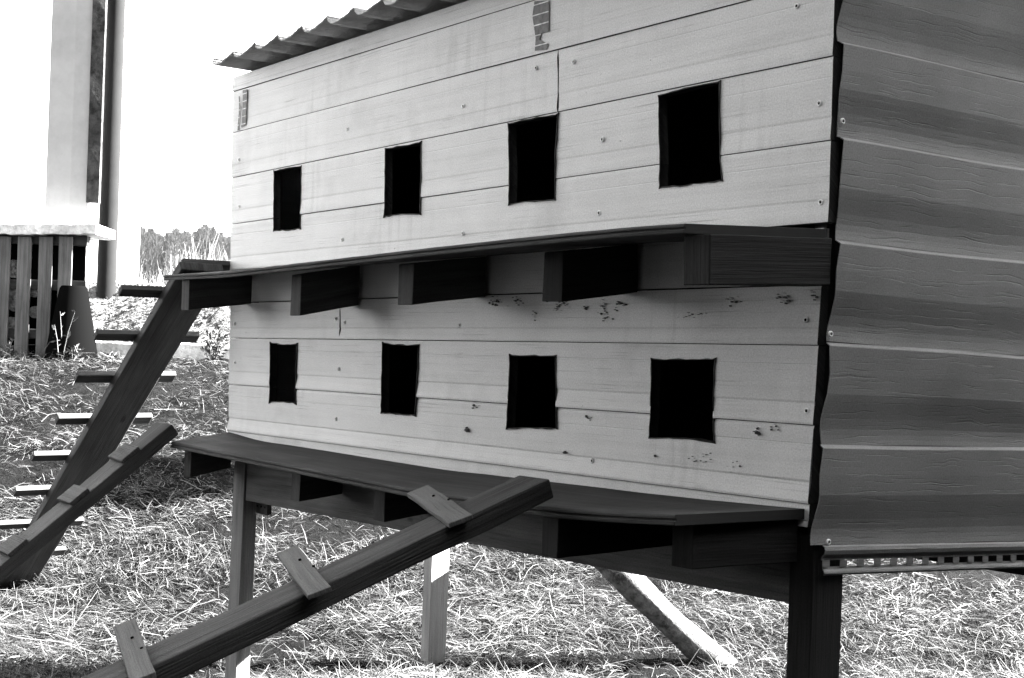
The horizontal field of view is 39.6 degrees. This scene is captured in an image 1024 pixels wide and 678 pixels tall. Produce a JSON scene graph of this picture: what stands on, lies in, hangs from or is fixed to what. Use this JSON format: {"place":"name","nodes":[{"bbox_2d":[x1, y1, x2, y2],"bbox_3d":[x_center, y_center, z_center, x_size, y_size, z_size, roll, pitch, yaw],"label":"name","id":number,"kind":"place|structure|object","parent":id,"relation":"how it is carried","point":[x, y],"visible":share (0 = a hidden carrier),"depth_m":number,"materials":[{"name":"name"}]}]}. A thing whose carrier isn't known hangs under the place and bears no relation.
{"place":"outdoors","nodes":[
{"label":"outdoors","id":0,"kind":"place"},
{"bbox_2d":[138,228,226,284],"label":"tall grass","id":1,"kind":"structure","parent":0,"point":[161,277],"depth_m":16.20,"materials":[{"name":"white plant"}]},
{"bbox_2d":[140,0,378,236],"label":"sky","id":2,"kind":"structure","parent":0,"point":[187,164],"materials":[{"name":"white"}]},
{"bbox_2d":[0,282,1023,677],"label":"ground","id":3,"kind":"structure","parent":0,"point":[46,428],"depth_m":6.67,"materials":[{"name":"plant"}]},
{"bbox_2d":[0,338,21,359],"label":"weed","id":4,"kind":"object","parent":3,"relation":"on","point":[11,352],"visible":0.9,"depth_m":11.29,"materials":[{"name":"grey plant"}]},
{"bbox_2d":[0,234,90,358],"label":"pallet","id":5,"kind":"object","parent":3,"relation":"on","point":[48,266],"visible":0.62,"depth_m":11.55,"materials":[{"name":"grey wood"}]},
{"bbox_2d":[8,317,14,327],"bbox_3d":[-4.073,-0.112,11.622,0.139,0.135,0.076,2,-1,8],"label":"firewood log","id":6,"kind":"object","parent":5,"relation":"on","point":[11,323],"visible":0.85,"depth_m":11.59,"materials":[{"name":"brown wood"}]},
{"bbox_2d":[9,300,15,310],"bbox_3d":[-4.046,-0.281,11.623,0.118,0.117,0.076,2,-1,8],"label":"firewood log","id":7,"kind":"object","parent":5,"relation":"in","point":[12,305],"visible":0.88,"depth_m":11.59,"materials":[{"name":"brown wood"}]},
{"bbox_2d":[9,289,15,300],"bbox_3d":[-4.052,-0.366,11.622,0.118,0.121,0.076,2,-1,8],"label":"firewood log","id":8,"kind":"object","parent":7,"relation":"on","point":[12,295],"visible":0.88,"depth_m":11.59,"materials":[{"name":"grey wood"}]},
{"bbox_2d":[10,260,16,277],"bbox_3d":[-4.054,-0.572,11.623,0.153,0.148,0.076,2,-1,8],"label":"firewood log","id":9,"kind":"object","parent":5,"relation":"on","point":[13,269],"visible":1,"depth_m":11.59,"materials":[{"name":"grey wood"}]},
{"bbox_2d":[29,306,36,317],"bbox_3d":[-3.885,-0.218,11.623,0.099,0.100,0.076,2,-1,8],"label":"firewood log","id":10,"kind":"object","parent":5,"relation":"on","point":[33,312],"visible":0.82,"depth_m":11.59,"materials":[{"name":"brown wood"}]},
{"bbox_2d":[30,290,37,296],"bbox_3d":[-3.891,-0.407,11.623,0.143,0.138,0.076,2,-1,8],"label":"firewood log","id":11,"kind":"object","parent":5,"relation":"on","point":[33,293],"visible":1,"depth_m":11.58,"materials":[{"name":"grey wood"}]},
{"bbox_2d":[0,223,114,240],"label":"concrete slab","id":12,"kind":"structure","parent":5,"relation":"on","point":[93,231],"depth_m":11.50,"materials":[{"name":"white concrete"}]},
{"bbox_2d":[45,0,107,223],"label":"metal panel","id":13,"kind":"object","parent":12,"relation":"on","point":[75,112],"visible":0.97,"depth_m":11.73,"materials":[{"name":"paint"}]},
{"bbox_2d":[51,310,77,356],"bbox_3d":[-3.581,-0.037,11.265,0.203,0.471,0.333,2,-1,-36],"label":"weed","id":14,"kind":"object","parent":3,"relation":"on","point":[68,333],"visible":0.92,"depth_m":11.24,"materials":[{"name":"white plant"}]},
{"bbox_2d":[43,285,98,362],"bbox_3d":[-3.549,-0.110,11.482,0.450,0.637,0.450,2,-1,-36],"label":"tub","id":15,"kind":"object","parent":3,"relation":"on","point":[70,298],"visible":0.69,"depth_m":11.36,"materials":[{"name":"black plastic"}]},
{"bbox_2d":[0,0,147,283],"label":"white building","id":16,"kind":"structure","parent":3,"relation":"on","point":[25,36],"depth_m":13.73,"materials":[{"name":"paint"}]},
{"bbox_2d":[65,343,84,361],"bbox_3d":[-3.491,0.132,11.299,0.219,0.200,0.156,2,-1,-4],"label":"weed","id":17,"kind":"object","parent":3,"relation":"on","point":[75,350],"visible":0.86,"depth_m":11.27,"materials":[{"name":"white plant"}]},
{"bbox_2d":[0,423,177,582],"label":"plank ladder","id":18,"kind":"object","parent":3,"relation":"on","point":[77,501],"visible":1,"depth_m":4.72,"materials":[{"name":"grey wood"}]},
{"bbox_2d":[102,351,117,361],"bbox_3d":[-3.220,0.154,11.384,0.133,0.118,0.122,2,-1,-36],"label":"weed","id":19,"kind":"object","parent":3,"relation":"on","point":[111,354],"visible":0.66,"depth_m":11.39,"materials":[{"name":"white plant"}]},
{"bbox_2d":[96,0,125,299],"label":"pipe post","id":20,"kind":"object","parent":3,"relation":"on","point":[110,185],"visible":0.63,"depth_m":12.70,"materials":[{"name":"grey metal"}]},
{"bbox_2d":[0,258,229,588],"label":"plank ladder","id":21,"kind":"object","parent":3,"relation":"on","point":[161,335],"visible":0.73,"depth_m":5.41,"materials":[{"name":"grey wood"}]},
{"bbox_2d":[88,282,229,344],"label":"bank litter","id":22,"kind":"object","parent":3,"relation":"on","point":[133,305],"visible":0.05,"depth_m":12.54,"materials":[{"name":"grey plant"}]},
{"bbox_2d":[96,341,229,359],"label":"kerb","id":23,"kind":"structure","parent":3,"relation":"on","point":[190,350],"depth_m":11.86,"materials":[{"name":"concrete"}]},
{"bbox_2d":[138,223,230,285],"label":"wood","id":24,"kind":"object","parent":3,"relation":"on","point":[157,250],"visible":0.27,"depth_m":64.48,"materials":[{"name":"grey plant"}]},
{"bbox_2d":[200,324,228,363],"bbox_3d":[-2.379,0.047,11.395,0.229,0.346,0.271,1,-1,25],"label":"weed","id":25,"kind":"object","parent":3,"relation":"on","point":[215,352],"visible":0.9,"depth_m":11.39,"materials":[{"name":"white plant"}]},
{"bbox_2d":[82,475,552,677],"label":"plank ladder","id":26,"kind":"object","parent":3,"relation":"on","point":[309,590],"visible":1,"depth_m":2.65,"materials":[{"name":"grey wood"}]},
{"bbox_2d":[0,345,1023,677],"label":"straw","id":27,"kind":"object","parent":3,"relation":"on","point":[530,627],"visible":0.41,"depth_m":6.12,"materials":[{"name":"grey plant"}]},
{"bbox_2d":[163,0,1023,677],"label":"bird house","id":28,"kind":"structure","parent":3,"relation":"on","point":[721,294],"depth_m":3.22,"materials":[{"name":"white wood"}]},
{"bbox_2d":[593,566,737,667],"bbox_3d":[0.513,1.013,5.616,0.847,0.726,0.129,2,-1,-14],"label":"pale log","id":29,"kind":"object","parent":3,"relation":"on","point":[645,597],"visible":0.52,"depth_m":5.60,"materials":[{"name":"white wood"}]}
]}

